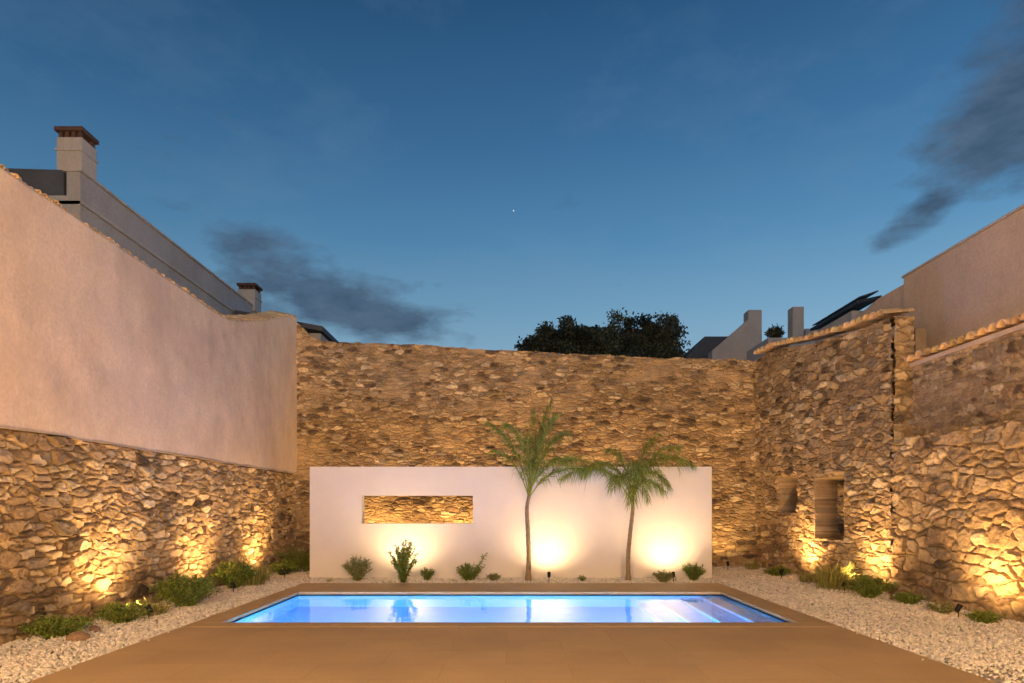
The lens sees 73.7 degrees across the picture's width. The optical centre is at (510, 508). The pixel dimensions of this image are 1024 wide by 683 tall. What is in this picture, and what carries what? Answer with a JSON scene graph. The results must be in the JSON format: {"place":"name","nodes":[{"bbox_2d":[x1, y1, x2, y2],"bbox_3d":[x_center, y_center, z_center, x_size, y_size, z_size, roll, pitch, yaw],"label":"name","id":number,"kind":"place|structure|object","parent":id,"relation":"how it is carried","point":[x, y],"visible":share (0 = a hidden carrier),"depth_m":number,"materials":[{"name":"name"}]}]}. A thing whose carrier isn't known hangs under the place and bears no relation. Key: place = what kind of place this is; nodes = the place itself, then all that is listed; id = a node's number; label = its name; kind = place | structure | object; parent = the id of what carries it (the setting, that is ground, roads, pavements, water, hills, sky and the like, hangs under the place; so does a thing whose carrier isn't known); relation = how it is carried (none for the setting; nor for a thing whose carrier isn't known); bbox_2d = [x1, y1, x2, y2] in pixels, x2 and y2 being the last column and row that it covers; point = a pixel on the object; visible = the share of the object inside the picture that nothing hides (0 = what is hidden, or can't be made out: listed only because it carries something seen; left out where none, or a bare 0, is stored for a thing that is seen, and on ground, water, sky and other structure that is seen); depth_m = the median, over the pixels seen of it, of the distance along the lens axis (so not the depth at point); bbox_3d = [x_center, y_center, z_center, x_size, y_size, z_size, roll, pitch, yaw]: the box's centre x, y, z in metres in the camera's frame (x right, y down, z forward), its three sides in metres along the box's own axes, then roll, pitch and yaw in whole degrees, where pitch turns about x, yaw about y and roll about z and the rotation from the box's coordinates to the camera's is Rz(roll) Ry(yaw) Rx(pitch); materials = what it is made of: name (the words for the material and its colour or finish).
{"place":"outdoors","nodes":[
{"label":"outdoors","id":0,"kind":"place"},
{"bbox_2d":[48,172,254,314],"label":"walls","id":1,"kind":"structure","parent":0,"point":[87,190],"depth_m":14.01,"materials":[{"name":"paint"}]},
{"bbox_2d":[7,168,66,195],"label":"roof","id":2,"kind":"structure","parent":1,"relation":"on","point":[48,182],"depth_m":12.00,"materials":[{"name":"stone"}]},
{"bbox_2d":[60,169,253,311],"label":"cornice","id":3,"kind":"structure","parent":1,"relation":"attached to","point":[111,223],"depth_m":14.15,"materials":[{"name":"grey concrete"}]},
{"bbox_2d":[55,137,97,179],"bbox_3d":[-7.820,-6.190,12.320,0.480,0.780,0.480,0,0,0],"label":"chimney","id":4,"kind":"object","parent":3,"relation":"on","point":[76,152],"visible":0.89,"depth_m":12.10,"materials":[{"name":"paint"}]},
{"bbox_2d":[54,126,98,147],"bbox_3d":[-7.820,-6.670,12.320,0.500,0.180,0.500,0,0,0],"label":"chimney cap","id":5,"kind":"object","parent":4,"relation":"on","point":[79,131],"visible":0.6,"depth_m":12.12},
{"bbox_2d":[238,289,261,312],"bbox_3d":[-7.730,-6.110,20.250,0.540,0.620,0.540,0,0,0],"label":"chimney","id":6,"kind":"object","parent":3,"relation":"on","point":[253,296],"visible":0.57,"depth_m":20.00,"materials":[{"name":"paint"}]},
{"bbox_2d":[237,283,262,292],"bbox_3d":[-7.730,-6.510,20.250,0.560,0.180,0.560,0,0,0],"label":"chimney cap","id":7,"kind":"object","parent":6,"relation":"on","point":[256,287],"visible":0.61,"depth_m":20.02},
{"bbox_2d":[27,583,996,682],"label":"paved terrace","id":8,"kind":"structure","parent":0,"point":[225,647],"depth_m":7.18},
{"bbox_2d":[234,594,787,621],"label":"swimming pool","id":9,"kind":"structure","parent":8,"relation":"in","point":[487,608],"depth_m":10.60,"materials":[{"name":"liquid"}]},
{"bbox_2d":[0,0,1023,352],"label":"sky","id":10,"kind":"structure","parent":0,"point":[471,174],"materials":[{"name":"blue"}]},
{"bbox_2d":[746,307,818,360],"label":"terraced house","id":11,"kind":"structure","parent":0,"point":[795,321],"depth_m":22.00,"materials":[{"name":"white paint"}]},
{"bbox_2d":[764,324,784,337],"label":"potted shrub","id":12,"kind":"object","parent":11,"relation":"on","point":[777,331],"visible":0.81,"depth_m":22.39,"materials":[{"name":"green plant"}]},
{"bbox_2d":[815,311,862,342],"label":"walls","id":13,"kind":"structure","parent":0,"point":[850,315],"depth_m":16.91,"materials":[{"name":"paint"}]},
{"bbox_2d":[810,295,881,330],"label":"roof","id":14,"kind":"structure","parent":13,"relation":"on","point":[858,305],"depth_m":16.69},
{"bbox_2d":[812,290,877,325],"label":"solar panels","id":15,"kind":"object","parent":14,"relation":"on","point":[865,296],"visible":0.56,"depth_m":16.43,"materials":[{"name":"black glass"}]},
{"bbox_2d":[840,204,1023,346],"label":"plastered house","id":16,"kind":"structure","parent":0,"point":[974,281],"depth_m":11.59,"materials":[{"name":"beige paint"}]},
{"label":"ground","id":17,"kind":"structure","parent":0,"visible":0},
{"bbox_2d":[234,310,337,342],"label":"outbuilding","id":18,"kind":"structure","parent":17,"relation":"on","point":[321,333],"depth_m":18.70,"materials":[{"name":"paint"}]},
{"bbox_2d":[0,566,1023,682],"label":"gravel","id":19,"kind":"structure","parent":17,"relation":"on","point":[994,651],"depth_m":8.95,"materials":[{"name":"beige gravel"}]},
{"bbox_2d":[14,614,97,639],"bbox_3d":[-5.358,1.406,8.053,0.795,0.363,0.731,0,0,0],"label":"shrub","id":20,"kind":"object","parent":19,"relation":"on","point":[53,626],"visible":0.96,"depth_m":7.99,"materials":[{"name":"green plant"}]},
{"bbox_2d":[66,631,90,641],"bbox_3d":[-5.004,1.488,7.901,0.214,0.132,0.253,0,0,33],"label":"garden rock","id":21,"kind":"object","parent":19,"relation":"on","point":[78,636],"visible":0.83,"depth_m":7.83,"materials":[{"name":"beige stone"}]},
{"bbox_2d":[89,625,100,631],"bbox_3d":[-5.154,1.495,8.455,0.168,0.088,0.116,0,0,41],"label":"garden rock","id":22,"kind":"object","parent":19,"relation":"on","point":[95,628],"visible":0.91,"depth_m":8.42,"materials":[{"name":"brown stone"}]},
{"bbox_2d":[92,600,152,624],"bbox_3d":[-5.119,1.390,9.029,0.729,0.390,0.700,0,0,0],"label":"shrub","id":23,"kind":"object","parent":19,"relation":"on","point":[118,615],"visible":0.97,"depth_m":8.95,"materials":[{"name":"green plant"}]},
{"bbox_2d":[0,428,296,645],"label":"stone wall","id":24,"kind":"structure","parent":19,"relation":"on","point":[87,528],"depth_m":9.76,"materials":[{"name":"beige stone"}]},
{"bbox_2d":[0,166,296,473],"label":"plaster wall","id":25,"kind":"structure","parent":24,"relation":"on","point":[104,340],"depth_m":9.87,"materials":[{"name":"beige paint"}]},
{"bbox_2d":[0,164,294,320],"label":"tile coping","id":26,"kind":"object","parent":25,"relation":"on","point":[263,316],"visible":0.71,"depth_m":13.79,"materials":[{"name":"ceramic"}]},
{"bbox_2d":[145,604,152,618],"bbox_3d":[-4.952,1.434,9.350,0.111,0.251,0.072,0,0,0],"label":"garden spotlight","id":27,"kind":"object","parent":19,"relation":"on","point":[148,607],"visible":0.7,"depth_m":9.34,"materials":[{"name":"black metal"}]},
{"bbox_2d":[134,595,179,615],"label":"grass tuft","id":28,"kind":"object","parent":19,"relation":"on","point":[159,608],"visible":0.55,"depth_m":9.77,"materials":[{"name":"green plant"}]},
{"bbox_2d":[148,572,219,606],"bbox_3d":[-5.018,1.274,10.563,0.996,0.600,1.095,0,0,0],"label":"rosemary shrub","id":29,"kind":"object","parent":19,"relation":"on","point":[186,591],"visible":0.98,"depth_m":10.36,"materials":[{"name":"green plant"}]},
{"bbox_2d":[210,558,256,588],"bbox_3d":[-5.254,1.251,12.926,0.804,0.626,0.833,0,0,0],"label":"rosemary shrub","id":30,"kind":"object","parent":19,"relation":"on","point":[231,573],"visible":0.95,"depth_m":12.84,"materials":[{"name":"green plant"}]},
{"bbox_2d":[230,582,236,591],"bbox_3d":[-4.952,1.434,12.200,0.111,0.251,0.072,0,0,0],"label":"garden spotlight","id":31,"kind":"object","parent":19,"relation":"on","point":[233,585],"visible":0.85,"depth_m":12.18,"materials":[{"name":"black metal"}]},
{"bbox_2d":[240,561,276,585],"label":"grass tuft","id":32,"kind":"object","parent":19,"relation":"on","point":[253,581],"visible":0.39,"depth_m":13.47,"materials":[{"name":"green plant"}]},
{"bbox_2d":[256,567,275,580],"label":"grass tuft","id":33,"kind":"object","parent":19,"relation":"on","point":[266,573],"visible":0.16,"depth_m":14.44,"materials":[{"name":"green plant"}]},
{"bbox_2d":[269,560,300,574],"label":"shrub","id":34,"kind":"object","parent":19,"relation":"on","point":[289,567],"visible":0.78,"depth_m":15.50,"materials":[{"name":"green plant"}]},
{"bbox_2d":[271,543,309,571],"bbox_3d":[-5.122,1.139,16.656,2.061,0.849,1.966,0,0,0],"label":"fern","id":35,"kind":"object","parent":19,"relation":"on","point":[298,557],"visible":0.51,"depth_m":16.39,"materials":[{"name":"green plant"}]},
{"bbox_2d":[342,554,372,580],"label":"lavender shrub","id":36,"kind":"object","parent":19,"relation":"on","point":[357,570],"visible":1,"depth_m":14.29,"materials":[{"name":"green plant"}]},
{"bbox_2d":[387,539,420,582],"bbox_3d":[-2.173,1.085,13.921,0.710,0.955,0.726,0,0,0],"label":"olive shrub","id":37,"kind":"object","parent":19,"relation":"on","point":[401,563],"visible":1,"depth_m":13.90,"materials":[{"name":"green plant"}]},
{"bbox_2d":[419,567,434,579],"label":"shrub","id":38,"kind":"object","parent":19,"relation":"on","point":[426,574],"visible":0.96,"depth_m":14.34,"materials":[{"name":"green plant"}]},
{"bbox_2d":[456,562,480,580],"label":"shrub","id":39,"kind":"object","parent":19,"relation":"on","point":[466,572],"visible":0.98,"depth_m":14.31,"materials":[{"name":"green plant"}]},
{"bbox_2d":[473,553,486,579],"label":"olive shrub","id":40,"kind":"object","parent":19,"relation":"on","point":[478,565],"visible":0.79,"depth_m":14.49,"materials":[{"name":"green plant"}]},
{"bbox_2d":[487,572,501,580],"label":"shrub","id":41,"kind":"object","parent":19,"relation":"on","point":[495,576],"visible":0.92,"depth_m":14.31,"materials":[{"name":"green plant"}]},
{"bbox_2d":[310,467,711,578],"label":"white garden wall","id":42,"kind":"structure","parent":19,"relation":"on","point":[576,530],"depth_m":14.90,"materials":[{"name":"white paint"}]},
{"bbox_2d":[290,323,756,566],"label":"stone wall","id":43,"kind":"structure","parent":19,"relation":"on","point":[359,404],"depth_m":17.88,"materials":[{"name":"brown stone"}]},
{"bbox_2d":[482,399,612,580],"bbox_3d":[0.792,-0.382,14.148,2.809,3.869,1.387,0,0,0],"label":"palm tree","id":44,"kind":"object","parent":19,"relation":"on","point":[531,466],"visible":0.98,"depth_m":14.25,"materials":[{"name":"green plant"}]},
{"bbox_2d":[577,575,586,581],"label":"shrub","id":45,"kind":"object","parent":19,"relation":"on","point":[581,578],"visible":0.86,"depth_m":14.26,"materials":[{"name":"green plant"}]},
{"bbox_2d":[557,432,697,581],"bbox_3d":[2.446,-0.037,14.357,2.580,3.177,1.772,0,0,33],"label":"palm tree","id":46,"kind":"object","parent":19,"relation":"on","point":[640,471],"visible":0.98,"depth_m":14.17,"materials":[{"name":"green plant"}]},
{"bbox_2d":[652,569,674,582],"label":"lavender shrub","id":47,"kind":"object","parent":19,"relation":"on","point":[664,576],"visible":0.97,"depth_m":14.02,"materials":[{"name":"green plant"}]},
{"bbox_2d":[682,562,705,580],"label":"lavender shrub","id":48,"kind":"object","parent":19,"relation":"on","point":[693,573],"visible":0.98,"depth_m":14.31,"materials":[{"name":"green plant"}]},
{"bbox_2d":[741,558,761,569],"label":"grass tuft","id":49,"kind":"object","parent":19,"relation":"on","point":[754,565],"visible":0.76,"depth_m":16.86,"materials":[{"name":"green plant"}]},
{"bbox_2d":[763,564,793,575],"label":"shrub","id":50,"kind":"object","parent":19,"relation":"on","point":[773,571],"visible":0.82,"depth_m":15.22,"materials":[{"name":"green plant"}]},
{"bbox_2d":[796,570,815,582],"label":"grass tuft","id":51,"kind":"object","parent":19,"relation":"on","point":[806,577],"visible":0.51,"depth_m":14.03,"materials":[{"name":"green plant"}]},
{"bbox_2d":[754,317,894,594],"bbox_3d":[6.820,-1.182,15.256,0.644,5.463,6.301,0,0,-3],"label":"tall masonry face","id":52,"kind":"object","parent":19,"relation":"on","point":[824,425],"visible":0.93,"depth_m":14.54},
{"bbox_2d":[753,307,914,353],"bbox_3d":[6.710,-3.777,14.851,0.655,0.659,5.523,0,0,-3],"label":"tile coping","id":53,"kind":"object","parent":52,"relation":"on","point":[867,320],"visible":1,"depth_m":13.63,"materials":[{"name":"ceramic"}]},
{"bbox_2d":[798,557,859,590],"bbox_3d":[6.109,1.217,13.026,1.373,0.693,1.408,0,0,0],"label":"grass tuft","id":54,"kind":"object","parent":19,"relation":"on","point":[835,578],"visible":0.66,"depth_m":12.89,"materials":[{"name":"plant"}]},
{"bbox_2d":[842,574,899,597],"bbox_3d":[6.109,1.337,11.603,0.862,0.466,0.878,0,0,0],"label":"rosemary shrub","id":55,"kind":"object","parent":19,"relation":"on","point":[865,587],"visible":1,"depth_m":11.48,"materials":[{"name":"green plant"}]},
{"bbox_2d":[890,591,927,603],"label":"shrub","id":56,"kind":"object","parent":19,"relation":"on","point":[907,598],"visible":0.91,"depth_m":10.85,"materials":[{"name":"green plant"}]},
{"bbox_2d":[923,600,960,613],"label":"shrub","id":57,"kind":"object","parent":19,"relation":"on","point":[945,608],"visible":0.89,"depth_m":9.83,"materials":[{"name":"green plant"}]},
{"bbox_2d":[889,419,1023,621],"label":"masonry face","id":58,"kind":"object","parent":19,"relation":"on","point":[957,521],"visible":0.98,"depth_m":10.23},
{"bbox_2d":[954,604,962,616],"bbox_3d":[6.172,1.434,9.400,0.111,0.252,0.072,0,0,0],"label":"garden spotlight","id":59,"kind":"object","parent":19,"relation":"on","point":[958,608],"visible":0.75,"depth_m":9.38,"materials":[{"name":"black metal"}]},
{"bbox_2d":[963,608,1006,623],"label":"shrub","id":60,"kind":"object","parent":19,"relation":"on","point":[986,617],"visible":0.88,"depth_m":9.02,"materials":[{"name":"green plant"}]},
{"bbox_2d":[514,315,622,354],"bbox_3d":[2.336,-2.956,27.040,4.482,9.145,2.770,0,0,0],"label":"leafy tree","id":61,"kind":"object","parent":17,"relation":"on","point":[569,336],"visible":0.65,"depth_m":26.48,"materials":[{"name":"green plant"}]},
{"bbox_2d":[580,307,690,358],"bbox_3d":[5.157,-3.160,26.986,4.795,9.556,2.890,0,0,0],"label":"leafy tree","id":62,"kind":"object","parent":17,"relation":"on","point":[652,339],"visible":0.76,"depth_m":26.48,"materials":[{"name":"green plant"}]},
{"bbox_2d":[685,310,761,359],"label":"gabled house","id":63,"kind":"structure","parent":17,"relation":"on","point":[741,340],"depth_m":24.00,"materials":[{"name":"paint"}]},
{"bbox_2d":[889,328,926,565],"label":"stone wall","id":64,"kind":"structure","parent":17,"relation":"on","point":[920,337],"depth_m":12.35,"materials":[{"name":"brown stone"}]},
{"bbox_2d":[910,329,1023,436],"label":"masonry face","id":65,"kind":"object","parent":64,"relation":"on","point":[979,384],"visible":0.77,"depth_m":10.54},
{"bbox_2d":[890,316,914,439],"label":"stone wall","id":66,"kind":"structure","parent":65,"relation":"on","point":[904,341],"depth_m":12.05,"materials":[{"name":"brown stone"}]},
{"bbox_2d":[909,323,1023,366],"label":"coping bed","id":67,"kind":"object","parent":65,"relation":"on","point":[1013,329],"visible":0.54,"depth_m":10.50,"materials":[{"name":"beige concrete"}]},
{"bbox_2d":[902,311,1023,361],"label":"tile coping","id":68,"kind":"object","parent":67,"relation":"on","point":[998,326],"visible":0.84,"depth_m":10.42,"materials":[{"name":"stone"}]},
{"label":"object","id":69,"kind":"object","parent":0,"visible":0},
{"bbox_2d":[46,435,286,473],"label":"stone wall","id":70,"kind":"structure","parent":69,"relation":"on","point":[199,459],"depth_m":12.85,"materials":[{"name":"brown stone"}]}
]}

